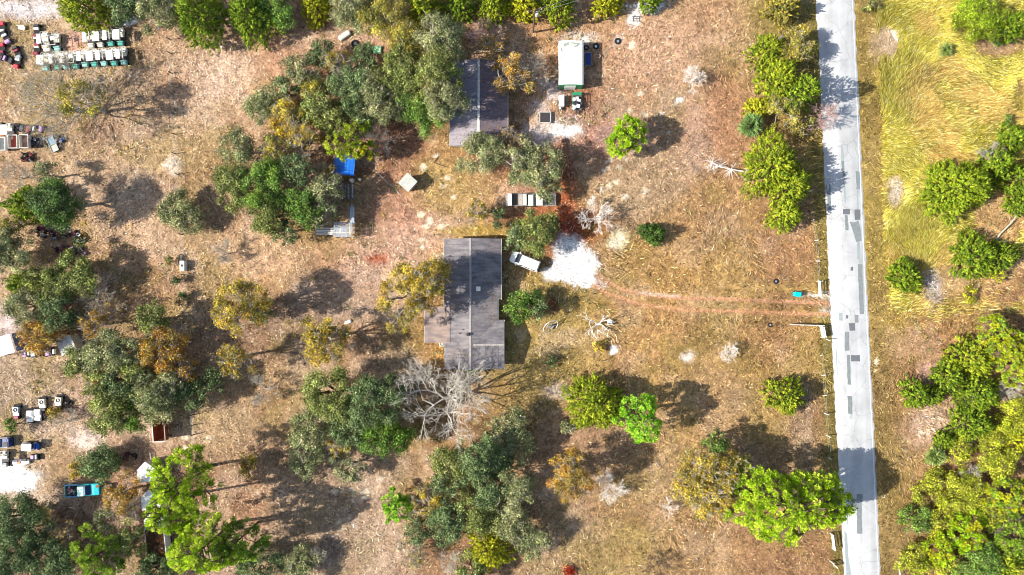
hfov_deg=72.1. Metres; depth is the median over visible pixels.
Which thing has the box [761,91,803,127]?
oak tree
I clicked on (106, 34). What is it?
golf cart
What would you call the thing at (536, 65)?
bare tree
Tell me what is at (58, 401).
stripped golf cart
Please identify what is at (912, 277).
cedar tree
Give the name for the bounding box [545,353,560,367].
shrub
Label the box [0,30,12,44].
stripped cart
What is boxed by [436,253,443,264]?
shrub
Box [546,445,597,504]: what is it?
autumn oak
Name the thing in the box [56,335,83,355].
pale roofed shed
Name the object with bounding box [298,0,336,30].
cedar tree
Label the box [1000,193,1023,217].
cedar tree
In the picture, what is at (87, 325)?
autumn oak
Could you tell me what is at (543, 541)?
oak tree
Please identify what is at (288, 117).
autumn oak
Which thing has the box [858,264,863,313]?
asphalt patch
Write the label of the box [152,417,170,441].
rusty hopper
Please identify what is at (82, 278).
oak tree
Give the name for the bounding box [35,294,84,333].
oak tree
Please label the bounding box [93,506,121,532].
oak tree
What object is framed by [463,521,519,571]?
cedar tree
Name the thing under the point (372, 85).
oak tree
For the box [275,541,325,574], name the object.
oak tree
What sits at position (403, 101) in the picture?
oak tree
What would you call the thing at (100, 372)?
autumn oak
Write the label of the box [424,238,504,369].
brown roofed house
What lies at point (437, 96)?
oak tree
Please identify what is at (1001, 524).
bare tree
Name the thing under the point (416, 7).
cedar tree
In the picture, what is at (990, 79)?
tall yellow grass
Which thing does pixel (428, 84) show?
autumn oak
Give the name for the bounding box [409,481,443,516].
autumn oak
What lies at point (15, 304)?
oak tree
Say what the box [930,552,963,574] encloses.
shrub
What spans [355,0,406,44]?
oak tree
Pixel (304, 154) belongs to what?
bare tree
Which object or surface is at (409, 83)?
oak tree
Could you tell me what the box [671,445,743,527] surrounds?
autumn oak
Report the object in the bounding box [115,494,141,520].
bare tree
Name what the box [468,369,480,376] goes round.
shrub
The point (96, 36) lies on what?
golf cart
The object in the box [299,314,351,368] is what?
autumn oak
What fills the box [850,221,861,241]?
asphalt patch
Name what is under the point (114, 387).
oak tree
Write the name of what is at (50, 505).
autumn oak
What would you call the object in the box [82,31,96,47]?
golf cart
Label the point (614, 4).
cedar tree
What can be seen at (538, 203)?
cabinet
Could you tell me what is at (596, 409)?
cedar tree
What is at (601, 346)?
shrub
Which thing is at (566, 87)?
roller door
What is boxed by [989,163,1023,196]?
cedar tree
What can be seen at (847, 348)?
asphalt patch
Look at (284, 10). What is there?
oak tree
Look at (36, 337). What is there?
autumn oak
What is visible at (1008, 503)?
tree
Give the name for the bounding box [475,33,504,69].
autumn oak
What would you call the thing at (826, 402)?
roadside fence
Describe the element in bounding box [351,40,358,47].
tyre
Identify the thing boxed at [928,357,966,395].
cedar tree
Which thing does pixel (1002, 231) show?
fallen log
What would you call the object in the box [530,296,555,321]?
oak tree
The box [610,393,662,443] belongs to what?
pine tree
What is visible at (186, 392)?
oak tree
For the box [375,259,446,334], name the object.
autumn oak
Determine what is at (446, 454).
oak tree
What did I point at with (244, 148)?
oak tree
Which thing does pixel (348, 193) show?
slatted shed
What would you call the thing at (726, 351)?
bare tree
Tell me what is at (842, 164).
asphalt patch
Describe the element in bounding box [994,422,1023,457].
cedar tree
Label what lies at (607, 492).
bare tree
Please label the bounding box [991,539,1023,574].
cedar tree
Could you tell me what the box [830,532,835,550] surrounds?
board fence
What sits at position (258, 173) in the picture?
oak tree
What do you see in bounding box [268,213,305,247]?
oak tree
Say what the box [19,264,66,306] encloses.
oak tree
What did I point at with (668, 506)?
bare tree
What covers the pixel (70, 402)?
scrap pile
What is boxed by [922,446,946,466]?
palmetto
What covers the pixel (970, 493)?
oak tree
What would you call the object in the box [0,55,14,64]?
stripped cart
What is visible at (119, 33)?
golf cart
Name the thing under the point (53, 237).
machine heap
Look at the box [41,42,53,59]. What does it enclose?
golf cart
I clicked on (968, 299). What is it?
shrub
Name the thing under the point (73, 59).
golf cart
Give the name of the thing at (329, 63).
autumn oak
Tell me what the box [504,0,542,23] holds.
cedar tree
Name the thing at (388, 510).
pine tree
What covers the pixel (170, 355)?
autumn oak
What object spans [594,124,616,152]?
bare tree
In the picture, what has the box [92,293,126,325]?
bare tree
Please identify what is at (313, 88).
oak tree
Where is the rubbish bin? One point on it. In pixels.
(797, 294)
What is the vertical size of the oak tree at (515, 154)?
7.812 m
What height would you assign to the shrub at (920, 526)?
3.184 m
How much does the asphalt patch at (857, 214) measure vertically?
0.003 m
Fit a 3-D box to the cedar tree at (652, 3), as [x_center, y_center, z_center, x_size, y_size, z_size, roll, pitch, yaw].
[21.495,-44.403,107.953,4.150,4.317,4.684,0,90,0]
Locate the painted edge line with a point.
(864, 282)
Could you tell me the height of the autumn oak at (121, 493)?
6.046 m
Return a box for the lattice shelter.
[333,206,356,237]
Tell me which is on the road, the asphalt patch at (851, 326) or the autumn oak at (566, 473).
the asphalt patch at (851, 326)
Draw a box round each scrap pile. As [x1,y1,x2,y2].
[53,133,64,147]
[61,399,72,409]
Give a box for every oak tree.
[0,213,27,234]
[0,226,35,276]
[0,487,57,550]
[0,523,42,574]
[1,287,46,327]
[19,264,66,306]
[22,174,86,234]
[32,529,80,574]
[33,161,65,183]
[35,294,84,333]
[48,237,100,298]
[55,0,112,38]
[60,344,97,379]
[67,460,88,479]
[72,326,123,382]
[74,440,123,485]
[79,368,121,404]
[85,384,144,438]
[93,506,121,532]
[100,365,146,407]
[101,0,138,28]
[110,336,157,367]
[110,516,148,558]
[111,402,152,434]
[112,361,150,397]
[130,299,173,340]
[131,0,182,37]
[131,366,179,428]
[132,551,180,574]
[153,185,206,234]
[153,366,192,397]
[172,376,209,411]
[194,362,224,396]
[209,161,252,214]
[212,123,263,168]
[231,155,286,212]
[233,546,283,574]
[241,83,283,128]
[243,192,293,238]
[248,0,296,33]
[260,130,292,162]
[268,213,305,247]
[271,74,300,101]
[275,152,316,187]
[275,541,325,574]
[280,54,324,88]
[282,184,326,231]
[285,430,327,480]
[288,405,336,457]
[296,79,339,130]
[297,70,330,103]
[299,33,338,69]
[300,364,357,426]
[304,172,346,217]
[304,201,339,227]
[316,424,333,440]
[320,105,355,137]
[322,407,371,450]
[323,62,373,114]
[328,0,373,37]
[328,450,367,486]
[338,91,376,132]
[341,372,414,429]
[350,39,378,71]
[354,85,405,126]
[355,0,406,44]
[356,408,417,460]
[357,64,390,104]
[368,49,416,102]
[380,39,423,71]
[384,12,428,59]
[391,52,443,108]
[391,88,423,120]
[399,90,450,141]
[403,511,437,547]
[410,9,467,64]
[413,42,465,92]
[422,77,449,102]
[422,77,471,122]
[423,493,469,549]
[427,436,467,484]
[428,464,470,498]
[452,129,507,176]
[452,547,487,574]
[453,483,503,538]
[454,432,509,484]
[471,457,517,511]
[481,402,536,470]
[485,205,506,229]
[490,492,535,543]
[495,133,540,185]
[496,471,538,518]
[500,220,526,253]
[502,287,544,324]
[511,207,559,258]
[512,517,553,562]
[519,139,566,188]
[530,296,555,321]
[532,177,562,205]
[559,419,575,433]
[699,426,733,456]
[703,447,754,499]
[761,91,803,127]
[768,23,820,67]
[934,466,985,519]
[949,0,1011,45]
[949,535,1008,574]
[963,490,1009,530]
[976,430,1023,479]
[997,394,1023,443]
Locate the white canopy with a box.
[0,332,26,355]
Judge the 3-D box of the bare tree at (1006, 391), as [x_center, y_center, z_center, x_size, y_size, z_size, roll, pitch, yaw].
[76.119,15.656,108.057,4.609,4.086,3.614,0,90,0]
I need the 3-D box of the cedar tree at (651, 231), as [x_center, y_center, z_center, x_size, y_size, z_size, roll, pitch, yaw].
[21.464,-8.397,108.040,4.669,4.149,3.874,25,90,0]
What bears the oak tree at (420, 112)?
on the ground at (410, 228)
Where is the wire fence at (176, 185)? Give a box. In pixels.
[166,37,194,449]
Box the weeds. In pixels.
[0,0,1023,574]
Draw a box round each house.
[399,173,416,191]
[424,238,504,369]
[450,59,507,146]
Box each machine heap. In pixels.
[20,151,33,161]
[34,227,47,238]
[48,230,60,239]
[51,244,68,255]
[59,228,77,236]
[70,246,86,255]
[73,232,85,243]
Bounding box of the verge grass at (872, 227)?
[802,0,905,574]
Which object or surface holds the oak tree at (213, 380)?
on the ground at (410, 228)
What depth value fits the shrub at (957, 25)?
108.38 m
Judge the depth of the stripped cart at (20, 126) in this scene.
109.46 m
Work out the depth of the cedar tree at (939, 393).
108.09 m
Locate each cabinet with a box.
[508,194,511,205]
[523,194,526,204]
[528,195,532,205]
[536,194,542,205]
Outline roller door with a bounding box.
[564,86,575,89]
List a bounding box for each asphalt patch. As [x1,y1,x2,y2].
[826,184,830,209]
[833,350,837,375]
[841,145,845,202]
[841,161,844,175]
[843,209,849,213]
[845,215,848,229]
[845,332,849,350]
[847,355,850,384]
[847,396,852,413]
[849,323,854,330]
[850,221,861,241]
[851,355,859,360]
[852,499,857,506]
[854,209,859,219]
[856,171,859,188]
[856,189,858,258]
[856,494,861,501]
[857,502,861,533]
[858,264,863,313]
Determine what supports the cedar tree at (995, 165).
on the ground at (410, 228)
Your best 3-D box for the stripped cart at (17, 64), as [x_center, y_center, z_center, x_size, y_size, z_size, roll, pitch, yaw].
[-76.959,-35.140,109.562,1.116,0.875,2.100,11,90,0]
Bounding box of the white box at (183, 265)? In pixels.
[180,261,186,270]
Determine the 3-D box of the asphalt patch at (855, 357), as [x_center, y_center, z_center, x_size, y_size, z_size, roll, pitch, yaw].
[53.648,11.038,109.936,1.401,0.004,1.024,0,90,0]
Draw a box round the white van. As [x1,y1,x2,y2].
[509,252,540,271]
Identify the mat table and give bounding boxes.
[539,112,551,123]
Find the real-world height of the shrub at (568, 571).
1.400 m
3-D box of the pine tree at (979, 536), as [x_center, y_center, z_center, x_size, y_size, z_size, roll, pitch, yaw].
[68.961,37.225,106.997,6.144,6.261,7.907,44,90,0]
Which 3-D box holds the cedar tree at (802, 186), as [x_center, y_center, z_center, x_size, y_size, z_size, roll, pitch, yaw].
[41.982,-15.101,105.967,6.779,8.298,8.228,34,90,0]
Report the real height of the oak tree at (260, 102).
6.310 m
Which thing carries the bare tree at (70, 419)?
on the ground at (410, 228)
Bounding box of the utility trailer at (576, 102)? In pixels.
[571,92,582,113]
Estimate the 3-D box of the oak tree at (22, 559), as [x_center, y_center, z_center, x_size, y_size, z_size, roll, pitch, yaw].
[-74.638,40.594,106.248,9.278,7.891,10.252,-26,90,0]
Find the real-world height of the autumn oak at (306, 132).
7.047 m
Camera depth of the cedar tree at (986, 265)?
107.53 m
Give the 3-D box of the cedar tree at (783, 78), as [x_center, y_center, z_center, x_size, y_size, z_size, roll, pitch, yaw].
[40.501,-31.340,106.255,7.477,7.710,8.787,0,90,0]
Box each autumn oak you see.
[13,310,63,357]
[16,496,54,526]
[54,77,107,117]
[77,309,110,341]
[85,368,119,396]
[100,468,140,516]
[135,325,191,381]
[166,351,200,389]
[207,277,273,338]
[216,342,263,380]
[265,93,306,142]
[287,117,325,154]
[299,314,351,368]
[316,157,338,182]
[321,48,351,71]
[325,432,353,457]
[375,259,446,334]
[406,255,452,301]
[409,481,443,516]
[413,77,430,90]
[463,197,490,228]
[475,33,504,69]
[491,51,535,94]
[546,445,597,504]
[668,481,707,511]
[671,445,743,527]
[712,488,754,523]
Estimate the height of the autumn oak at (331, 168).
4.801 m
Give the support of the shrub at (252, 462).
on the ground at (410, 228)
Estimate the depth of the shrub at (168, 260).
108.78 m
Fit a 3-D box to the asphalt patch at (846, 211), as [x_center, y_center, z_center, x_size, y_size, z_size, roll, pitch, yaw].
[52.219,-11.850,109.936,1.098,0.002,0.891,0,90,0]
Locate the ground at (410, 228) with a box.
[0,0,1023,574]
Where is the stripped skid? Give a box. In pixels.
[10,459,29,465]
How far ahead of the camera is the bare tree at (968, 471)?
107.74 m
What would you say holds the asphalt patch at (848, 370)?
on the road
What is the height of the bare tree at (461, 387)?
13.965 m
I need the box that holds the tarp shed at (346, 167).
[334,154,355,176]
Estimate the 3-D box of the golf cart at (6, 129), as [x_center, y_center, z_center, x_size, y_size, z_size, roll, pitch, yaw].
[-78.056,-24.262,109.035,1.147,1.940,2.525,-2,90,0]
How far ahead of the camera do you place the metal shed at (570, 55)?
107.45 m
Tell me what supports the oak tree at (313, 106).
on the ground at (410, 228)
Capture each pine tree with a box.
[69,523,125,574]
[141,490,192,535]
[146,444,223,519]
[165,511,249,574]
[209,516,271,562]
[322,120,373,161]
[354,142,378,160]
[381,486,413,523]
[604,113,647,158]
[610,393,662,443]
[723,464,857,547]
[923,529,955,567]
[937,509,988,554]
[970,313,1023,364]
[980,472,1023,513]
[988,340,1023,389]
[988,510,1023,562]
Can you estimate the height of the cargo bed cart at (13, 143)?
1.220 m
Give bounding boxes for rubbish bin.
[793,291,801,296]
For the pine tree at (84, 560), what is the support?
on the ground at (410, 228)
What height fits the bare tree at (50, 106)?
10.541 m
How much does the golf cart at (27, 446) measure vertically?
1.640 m
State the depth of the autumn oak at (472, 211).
106.83 m
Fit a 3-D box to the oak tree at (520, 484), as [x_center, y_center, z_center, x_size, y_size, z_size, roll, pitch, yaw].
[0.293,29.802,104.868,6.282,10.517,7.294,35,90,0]
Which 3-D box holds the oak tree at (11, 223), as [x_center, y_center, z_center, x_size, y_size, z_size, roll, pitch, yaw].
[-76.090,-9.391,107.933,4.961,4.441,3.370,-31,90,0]
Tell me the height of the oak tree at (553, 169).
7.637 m
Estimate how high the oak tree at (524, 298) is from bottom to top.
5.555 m
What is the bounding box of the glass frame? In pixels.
[46,135,59,152]
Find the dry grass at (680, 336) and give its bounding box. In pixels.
[0,0,1023,574]
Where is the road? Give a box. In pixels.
[816,0,880,574]
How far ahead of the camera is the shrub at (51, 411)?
108.54 m
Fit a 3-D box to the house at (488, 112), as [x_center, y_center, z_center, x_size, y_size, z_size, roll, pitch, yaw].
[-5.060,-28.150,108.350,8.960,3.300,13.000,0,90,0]
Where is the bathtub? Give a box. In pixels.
[338,30,350,40]
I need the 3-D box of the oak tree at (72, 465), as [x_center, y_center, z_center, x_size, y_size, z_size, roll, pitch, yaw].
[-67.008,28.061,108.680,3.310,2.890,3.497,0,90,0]
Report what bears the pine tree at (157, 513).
on the ground at (410, 228)
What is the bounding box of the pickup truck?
[64,482,101,497]
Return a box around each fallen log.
[705,157,761,178]
[995,212,1019,241]
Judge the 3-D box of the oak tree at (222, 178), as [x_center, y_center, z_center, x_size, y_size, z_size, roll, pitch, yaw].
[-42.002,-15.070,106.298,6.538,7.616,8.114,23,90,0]
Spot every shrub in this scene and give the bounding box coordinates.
[3,413,18,436]
[46,404,65,419]
[163,253,172,268]
[169,274,181,289]
[176,288,189,300]
[232,452,257,479]
[248,297,274,324]
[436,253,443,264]
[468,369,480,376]
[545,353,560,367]
[560,563,576,574]
[592,338,606,352]
[781,106,816,137]
[859,0,882,12]
[892,539,932,574]
[895,502,933,536]
[910,465,952,509]
[925,509,962,544]
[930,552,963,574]
[945,434,975,467]
[950,16,966,31]
[962,283,978,305]
[978,411,1016,450]
[984,23,1008,48]
[989,268,1008,282]
[1003,108,1014,124]
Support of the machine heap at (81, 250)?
on the ground at (410, 228)
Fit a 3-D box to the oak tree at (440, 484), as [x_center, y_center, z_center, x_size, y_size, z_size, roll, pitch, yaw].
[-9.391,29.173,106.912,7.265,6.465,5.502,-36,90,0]
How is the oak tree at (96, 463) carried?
on the ground at (410, 228)
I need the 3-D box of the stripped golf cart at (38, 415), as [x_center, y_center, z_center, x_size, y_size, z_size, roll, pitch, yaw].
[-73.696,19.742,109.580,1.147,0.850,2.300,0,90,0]
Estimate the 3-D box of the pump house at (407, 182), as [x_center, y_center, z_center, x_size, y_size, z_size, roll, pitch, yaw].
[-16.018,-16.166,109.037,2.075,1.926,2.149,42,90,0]
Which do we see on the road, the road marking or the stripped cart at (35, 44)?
the road marking
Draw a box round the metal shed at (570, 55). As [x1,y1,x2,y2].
[558,40,582,89]
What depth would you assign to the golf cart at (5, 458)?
109.26 m
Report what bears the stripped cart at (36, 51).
on the ground at (410, 228)
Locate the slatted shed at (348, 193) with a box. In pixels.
[338,183,356,199]
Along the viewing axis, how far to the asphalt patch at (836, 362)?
109.95 m
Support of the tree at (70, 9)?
on the ground at (410, 228)
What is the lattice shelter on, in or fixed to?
on the ground at (410, 228)
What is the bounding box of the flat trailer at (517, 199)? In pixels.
[506,193,555,206]
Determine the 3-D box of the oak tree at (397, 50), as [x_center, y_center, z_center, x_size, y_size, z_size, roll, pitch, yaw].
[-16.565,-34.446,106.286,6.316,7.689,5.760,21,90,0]
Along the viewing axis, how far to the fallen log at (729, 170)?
109.10 m
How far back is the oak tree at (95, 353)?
103.55 m
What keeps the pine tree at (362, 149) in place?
on the ground at (410, 228)
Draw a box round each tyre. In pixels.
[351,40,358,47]
[593,43,598,48]
[614,38,620,43]
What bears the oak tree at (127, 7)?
on the ground at (410, 228)
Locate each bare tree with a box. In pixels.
[0,162,31,189]
[10,46,110,147]
[45,516,80,549]
[50,408,80,437]
[74,271,116,312]
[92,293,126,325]
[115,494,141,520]
[159,317,193,349]
[212,236,233,267]
[248,374,281,405]
[290,145,312,159]
[308,545,326,568]
[324,57,356,88]
[328,335,356,361]
[354,121,397,159]
[390,357,490,454]
[390,537,429,570]
[439,549,464,574]
[464,14,503,46]
[495,125,523,151]
[506,52,549,86]
[578,196,613,233]
[579,311,613,339]
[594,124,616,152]
[594,468,630,505]
[644,554,673,574]
[659,497,678,517]
[681,64,705,93]
[719,342,738,362]
[807,98,842,130]
[959,463,983,487]
[976,142,1004,162]
[988,507,1014,535]
[998,381,1021,400]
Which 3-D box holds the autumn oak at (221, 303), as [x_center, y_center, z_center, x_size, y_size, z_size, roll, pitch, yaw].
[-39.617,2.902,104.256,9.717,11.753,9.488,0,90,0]
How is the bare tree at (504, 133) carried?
on the ground at (410, 228)
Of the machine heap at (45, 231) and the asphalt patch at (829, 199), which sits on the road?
the asphalt patch at (829, 199)
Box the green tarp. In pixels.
[371,46,380,53]
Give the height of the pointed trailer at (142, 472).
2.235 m
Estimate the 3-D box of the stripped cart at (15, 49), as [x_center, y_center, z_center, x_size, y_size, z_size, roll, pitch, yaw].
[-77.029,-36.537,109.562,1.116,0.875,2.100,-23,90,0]
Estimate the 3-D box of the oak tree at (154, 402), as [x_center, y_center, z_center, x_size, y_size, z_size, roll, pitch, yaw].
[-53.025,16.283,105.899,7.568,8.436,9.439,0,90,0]
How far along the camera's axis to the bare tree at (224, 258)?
107.75 m
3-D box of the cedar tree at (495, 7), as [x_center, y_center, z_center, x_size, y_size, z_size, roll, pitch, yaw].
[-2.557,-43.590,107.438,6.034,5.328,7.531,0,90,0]
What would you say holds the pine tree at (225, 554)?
on the ground at (410, 228)
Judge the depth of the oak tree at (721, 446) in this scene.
104.51 m
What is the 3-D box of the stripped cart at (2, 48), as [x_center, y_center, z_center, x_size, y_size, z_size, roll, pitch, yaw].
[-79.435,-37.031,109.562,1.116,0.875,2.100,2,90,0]
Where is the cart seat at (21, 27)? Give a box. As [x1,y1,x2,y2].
[17,25,25,29]
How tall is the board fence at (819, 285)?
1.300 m
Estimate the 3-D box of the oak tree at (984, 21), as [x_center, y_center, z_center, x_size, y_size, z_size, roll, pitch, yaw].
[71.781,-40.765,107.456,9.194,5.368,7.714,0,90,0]
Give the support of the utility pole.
on the ground at (410, 228)
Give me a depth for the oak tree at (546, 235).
105.19 m
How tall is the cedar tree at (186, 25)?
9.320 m
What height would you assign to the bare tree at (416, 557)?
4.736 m
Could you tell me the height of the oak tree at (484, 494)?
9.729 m
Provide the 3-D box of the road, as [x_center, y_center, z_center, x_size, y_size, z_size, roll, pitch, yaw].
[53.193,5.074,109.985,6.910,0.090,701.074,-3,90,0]
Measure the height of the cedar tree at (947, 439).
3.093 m
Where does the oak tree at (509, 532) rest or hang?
on the ground at (410, 228)
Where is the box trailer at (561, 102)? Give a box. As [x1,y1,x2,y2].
[558,95,564,111]
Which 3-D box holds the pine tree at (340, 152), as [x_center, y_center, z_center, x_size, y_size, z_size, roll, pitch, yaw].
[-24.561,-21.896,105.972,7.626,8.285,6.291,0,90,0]
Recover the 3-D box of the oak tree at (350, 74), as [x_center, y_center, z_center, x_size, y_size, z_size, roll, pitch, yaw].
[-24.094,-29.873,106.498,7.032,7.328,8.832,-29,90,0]
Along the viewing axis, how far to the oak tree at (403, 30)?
104.00 m
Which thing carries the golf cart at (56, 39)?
on the ground at (410, 228)
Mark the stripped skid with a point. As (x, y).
(18, 462)
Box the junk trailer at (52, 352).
[22,347,55,356]
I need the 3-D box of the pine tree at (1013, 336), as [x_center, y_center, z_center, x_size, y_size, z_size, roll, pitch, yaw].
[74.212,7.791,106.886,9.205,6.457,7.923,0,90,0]
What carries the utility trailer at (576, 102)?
on the ground at (410, 228)
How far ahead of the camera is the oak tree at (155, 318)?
104.99 m
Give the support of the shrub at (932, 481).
on the ground at (410, 228)
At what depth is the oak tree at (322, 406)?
102.75 m
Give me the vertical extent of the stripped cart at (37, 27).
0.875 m
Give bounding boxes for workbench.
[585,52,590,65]
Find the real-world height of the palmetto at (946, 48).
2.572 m
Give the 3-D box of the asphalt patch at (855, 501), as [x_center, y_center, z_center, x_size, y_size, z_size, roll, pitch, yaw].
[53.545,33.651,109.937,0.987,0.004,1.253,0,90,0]
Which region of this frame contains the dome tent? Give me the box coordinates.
[286,135,300,147]
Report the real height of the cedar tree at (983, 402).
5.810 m
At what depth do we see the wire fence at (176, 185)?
109.30 m
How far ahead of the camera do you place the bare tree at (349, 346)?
107.49 m
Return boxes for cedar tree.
[0,184,54,227]
[2,269,44,297]
[173,0,233,55]
[226,0,285,51]
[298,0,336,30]
[405,0,449,31]
[440,0,480,24]
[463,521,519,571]
[476,0,511,28]
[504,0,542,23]
[535,0,579,32]
[561,371,638,430]
[590,0,625,21]
[636,223,666,247]
[639,0,662,15]
[738,126,801,199]
[740,96,769,120]
[742,32,787,74]
[752,57,798,108]
[758,373,807,415]
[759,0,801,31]
[762,165,812,217]
[763,192,802,234]
[778,72,822,113]
[884,255,922,294]
[897,372,930,408]
[916,157,993,227]
[921,385,945,406]
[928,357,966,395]
[932,429,953,451]
[942,332,993,382]
[944,403,996,444]
[947,225,997,280]
[951,372,1001,422]
[975,145,1016,184]
[979,237,1021,278]
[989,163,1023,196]
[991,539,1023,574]
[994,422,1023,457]
[995,121,1023,154]
[996,9,1023,45]
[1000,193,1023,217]
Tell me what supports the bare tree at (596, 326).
on the ground at (410, 228)
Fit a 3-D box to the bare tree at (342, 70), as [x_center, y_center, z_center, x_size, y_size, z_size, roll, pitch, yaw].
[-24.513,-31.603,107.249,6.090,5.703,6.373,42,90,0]
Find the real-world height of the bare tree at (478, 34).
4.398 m
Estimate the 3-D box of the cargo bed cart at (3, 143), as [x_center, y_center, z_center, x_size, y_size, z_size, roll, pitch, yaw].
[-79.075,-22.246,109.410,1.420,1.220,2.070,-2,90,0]
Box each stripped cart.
[0,21,7,35]
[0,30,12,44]
[0,42,6,55]
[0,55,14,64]
[11,45,23,58]
[13,54,23,68]
[16,124,29,132]
[29,125,43,132]
[33,24,41,36]
[33,33,40,46]
[33,42,41,55]
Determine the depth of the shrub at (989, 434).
107.89 m
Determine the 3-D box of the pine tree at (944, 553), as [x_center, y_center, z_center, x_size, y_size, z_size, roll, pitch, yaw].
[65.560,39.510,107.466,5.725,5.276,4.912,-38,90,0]
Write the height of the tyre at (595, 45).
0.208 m
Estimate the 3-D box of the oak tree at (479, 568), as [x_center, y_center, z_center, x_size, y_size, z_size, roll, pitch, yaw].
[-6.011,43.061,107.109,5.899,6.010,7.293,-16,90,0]
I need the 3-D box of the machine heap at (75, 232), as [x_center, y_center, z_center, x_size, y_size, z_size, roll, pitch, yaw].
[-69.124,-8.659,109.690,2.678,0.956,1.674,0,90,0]
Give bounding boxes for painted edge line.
[852,0,878,574]
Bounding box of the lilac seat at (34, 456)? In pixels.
[30,454,40,460]
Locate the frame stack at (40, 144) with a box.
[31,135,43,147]
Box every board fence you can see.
[817,281,821,294]
[820,326,824,337]
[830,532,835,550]
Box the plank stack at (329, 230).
[315,226,333,234]
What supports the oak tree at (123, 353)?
on the ground at (410, 228)
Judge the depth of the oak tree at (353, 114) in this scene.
105.13 m
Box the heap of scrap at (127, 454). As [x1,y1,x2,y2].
[122,451,137,460]
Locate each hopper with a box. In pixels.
[144,515,171,565]
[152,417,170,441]
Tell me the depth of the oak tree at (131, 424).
105.22 m
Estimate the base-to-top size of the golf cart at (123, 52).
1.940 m
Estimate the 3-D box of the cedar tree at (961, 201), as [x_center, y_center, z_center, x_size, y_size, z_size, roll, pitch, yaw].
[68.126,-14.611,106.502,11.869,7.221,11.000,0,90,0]
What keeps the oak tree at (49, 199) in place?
on the ground at (410, 228)
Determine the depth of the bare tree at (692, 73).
107.77 m
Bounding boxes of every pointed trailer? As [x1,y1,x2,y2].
[137,453,162,482]
[141,481,164,509]
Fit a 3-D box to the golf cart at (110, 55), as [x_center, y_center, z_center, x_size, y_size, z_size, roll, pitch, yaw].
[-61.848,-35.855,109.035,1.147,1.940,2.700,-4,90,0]
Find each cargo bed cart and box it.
[0,137,9,150]
[0,436,11,447]
[7,134,19,148]
[19,134,32,148]
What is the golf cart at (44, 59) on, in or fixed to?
on the ground at (410, 228)
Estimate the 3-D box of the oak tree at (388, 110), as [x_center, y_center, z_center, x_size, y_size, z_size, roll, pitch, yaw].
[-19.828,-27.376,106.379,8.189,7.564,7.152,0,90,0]
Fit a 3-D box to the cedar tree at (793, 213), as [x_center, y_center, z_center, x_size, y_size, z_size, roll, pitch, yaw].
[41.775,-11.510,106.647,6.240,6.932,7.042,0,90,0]
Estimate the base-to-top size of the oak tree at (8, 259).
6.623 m
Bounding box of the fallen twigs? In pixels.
[0,0,1023,574]
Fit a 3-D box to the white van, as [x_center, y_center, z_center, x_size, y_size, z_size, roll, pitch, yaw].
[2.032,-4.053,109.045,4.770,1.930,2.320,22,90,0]
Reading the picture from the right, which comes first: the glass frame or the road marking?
the road marking
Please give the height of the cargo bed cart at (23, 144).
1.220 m
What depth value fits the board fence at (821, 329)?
109.13 m
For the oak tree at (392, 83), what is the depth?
104.03 m
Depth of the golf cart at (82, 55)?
109.17 m
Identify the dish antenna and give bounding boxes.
[543,320,557,332]
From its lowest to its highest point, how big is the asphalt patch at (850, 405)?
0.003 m
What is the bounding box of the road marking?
[844,531,850,574]
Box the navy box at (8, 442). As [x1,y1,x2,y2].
[2,437,13,447]
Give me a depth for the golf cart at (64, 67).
109.24 m
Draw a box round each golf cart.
[0,123,15,139]
[0,450,10,466]
[12,404,21,418]
[21,441,40,450]
[26,408,34,422]
[34,407,43,421]
[36,31,50,49]
[37,53,51,70]
[38,396,48,410]
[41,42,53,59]
[47,33,62,50]
[48,51,63,69]
[54,394,64,409]
[57,51,70,68]
[66,51,81,69]
[76,49,90,66]
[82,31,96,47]
[85,48,99,66]
[92,29,105,47]
[95,48,109,66]
[102,28,116,46]
[105,47,119,65]
[112,27,125,45]
[115,46,129,64]
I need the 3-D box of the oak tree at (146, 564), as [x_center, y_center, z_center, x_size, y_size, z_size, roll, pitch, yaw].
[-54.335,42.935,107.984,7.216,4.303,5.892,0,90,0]
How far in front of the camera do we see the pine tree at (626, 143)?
105.03 m
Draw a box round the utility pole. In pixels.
[527,0,577,32]
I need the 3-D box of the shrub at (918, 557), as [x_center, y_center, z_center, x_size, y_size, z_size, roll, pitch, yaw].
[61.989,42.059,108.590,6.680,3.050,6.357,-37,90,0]
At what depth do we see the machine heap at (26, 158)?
109.54 m
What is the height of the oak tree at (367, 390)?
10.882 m
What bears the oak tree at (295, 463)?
on the ground at (410, 228)
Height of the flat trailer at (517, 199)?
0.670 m
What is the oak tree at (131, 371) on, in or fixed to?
on the ground at (410, 228)
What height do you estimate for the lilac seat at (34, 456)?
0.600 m
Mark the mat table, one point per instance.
(545, 117)
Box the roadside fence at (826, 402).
[820,339,833,489]
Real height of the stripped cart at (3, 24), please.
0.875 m
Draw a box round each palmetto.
[736,112,763,137]
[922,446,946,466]
[938,42,952,56]
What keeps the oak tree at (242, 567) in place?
on the ground at (410, 228)
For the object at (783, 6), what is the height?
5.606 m
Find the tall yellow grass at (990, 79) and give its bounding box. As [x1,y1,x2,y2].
[873,0,1023,322]
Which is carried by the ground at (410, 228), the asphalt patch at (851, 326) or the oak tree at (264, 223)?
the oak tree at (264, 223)
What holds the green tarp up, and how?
on the ground at (410, 228)

